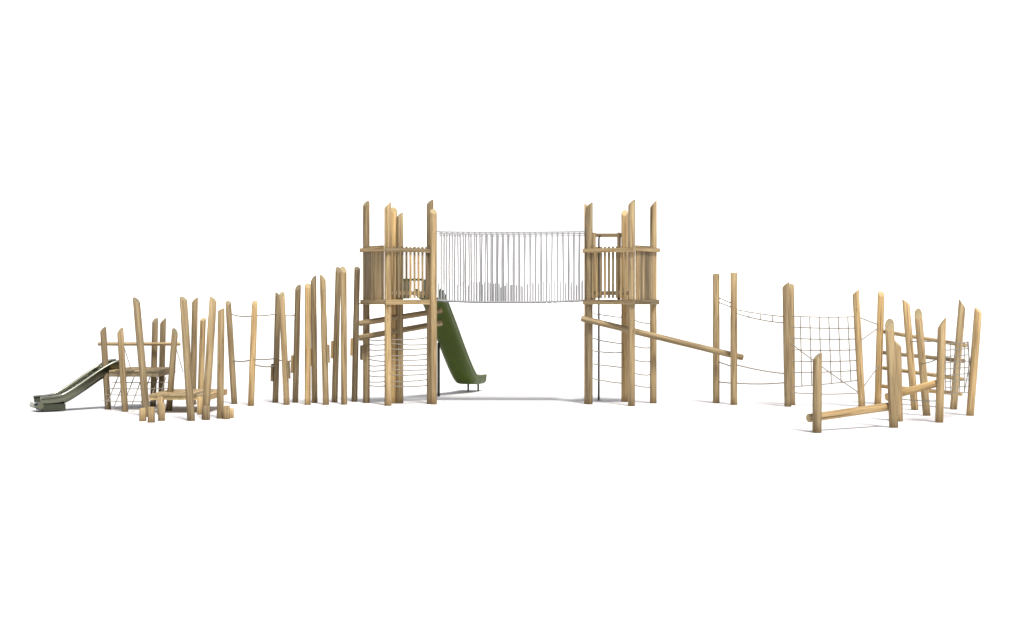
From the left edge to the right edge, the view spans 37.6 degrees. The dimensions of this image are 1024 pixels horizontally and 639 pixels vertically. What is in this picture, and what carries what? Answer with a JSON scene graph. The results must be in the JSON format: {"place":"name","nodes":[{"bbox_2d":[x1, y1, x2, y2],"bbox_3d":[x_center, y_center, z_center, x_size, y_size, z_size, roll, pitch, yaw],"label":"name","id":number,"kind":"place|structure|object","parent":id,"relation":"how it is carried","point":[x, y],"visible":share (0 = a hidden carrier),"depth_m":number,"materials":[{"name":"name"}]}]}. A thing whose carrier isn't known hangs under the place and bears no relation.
{"place":"outdoors","nodes":[
{"label":"outdoors","id":0,"kind":"place"},
{"bbox_2d":[0,0,1023,315],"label":"sky","id":1,"kind":"structure","parent":0,"point":[822,156],"depth_m":245.15,"materials":[{"name":"white"}]},
{"bbox_2d":[0,315,1023,638],"bbox_3d":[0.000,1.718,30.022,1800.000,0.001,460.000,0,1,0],"label":"ground","id":2,"kind":"structure","parent":0,"point":[524,491],"depth_m":16.06,"materials":[{"name":"white"}]},
{"bbox_2d":[29,358,118,410],"bbox_3d":[-8.314,1.239,28.750,1.697,0.937,0.504,0,1,-35],"label":"slide","id":3,"kind":"object","parent":2,"relation":"on","point":[58,399],"visible":0.84,"depth_m":28.58,"materials":[{"name":"metal"}]},
{"bbox_2d":[98,296,250,420],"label":"play platform","id":4,"kind":"structure","parent":2,"relation":"on","point":[204,393],"depth_m":28.29,"materials":[{"name":"wood"}]},
{"bbox_2d":[139,402,233,422],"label":"stepping logs","id":5,"kind":"object","parent":2,"relation":"on","point":[228,412],"visible":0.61,"depth_m":26.10,"materials":[{"name":"wood"}]},
{"bbox_2d":[248,266,362,405],"bbox_3d":[-4.120,0.340,30.556,2.572,2.866,1.112,0,1,-16],"label":"log palisade","id":6,"kind":"object","parent":2,"relation":"on","point":[311,328],"visible":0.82,"depth_m":30.73,"materials":[{"name":"wood"}]},
{"bbox_2d":[359,200,442,405],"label":"play tower","id":7,"kind":"structure","parent":2,"relation":"on","point":[383,274],"depth_m":30.30,"materials":[{"name":"wood"}]},
{"bbox_2d":[403,278,486,396],"bbox_3d":[-1.377,0.423,32.941,0.652,2.580,4.525,0,1,15],"label":"plastic slide","id":8,"kind":"object","parent":2,"relation":"on","point":[451,345],"visible":0.79,"depth_m":32.88,"materials":[{"name":"plastic"}]},
{"bbox_2d":[598,235,600,399],"bbox_3d":[1.825,0.000,31.391,0.120,3.503,0.480,0,1,0],"label":"fireman's pole","id":9,"kind":"object","parent":2,"relation":"on","point":[599,319],"visible":0.89,"depth_m":31.55,"materials":[{"name":"metal"}]},
{"bbox_2d":[582,200,659,405],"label":"play tower","id":10,"kind":"structure","parent":2,"relation":"on","point":[636,274],"depth_m":30.29,"materials":[{"name":"wood"}]},
{"bbox_2d":[437,231,584,303],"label":"rope bridge","id":11,"kind":"structure","parent":10,"relation":"attached to","point":[502,294],"depth_m":30.44,"materials":[{"name":"grey fabric"}]},
{"bbox_2d":[581,272,743,404],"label":"balance beam","id":12,"kind":"structure","parent":2,"relation":"on","point":[717,352],"depth_m":30.26,"materials":[{"name":"wood"}]},
{"bbox_2d":[719,298,783,384],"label":"ropes","id":13,"kind":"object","parent":12,"relation":"attached to","point":[749,367],"visible":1,"depth_m":29.98,"materials":[{"name":"grey fabric"}]},
{"bbox_2d":[782,282,884,406],"bbox_3d":[6.432,0.516,30.018,2.186,2.529,0.800,0,1,0],"label":"climbing net","id":14,"kind":"object","parent":2,"relation":"on","point":[789,338],"visible":0.89,"depth_m":29.68,"materials":[{"name":"wood"}]},
{"bbox_2d":[806,319,935,432],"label":"balance beam","id":15,"kind":"structure","parent":2,"relation":"on","point":[893,396],"depth_m":24.65,"materials":[{"name":"wood"}]},
{"bbox_2d":[882,299,981,422],"bbox_3d":[8.034,0.708,28.093,1.544,2.193,4.792,0,1,0],"label":"jungle gym","id":16,"kind":"object","parent":2,"relation":"on","point":[942,358],"visible":0.83,"depth_m":27.27,"materials":[{"name":"wood"}]}
]}

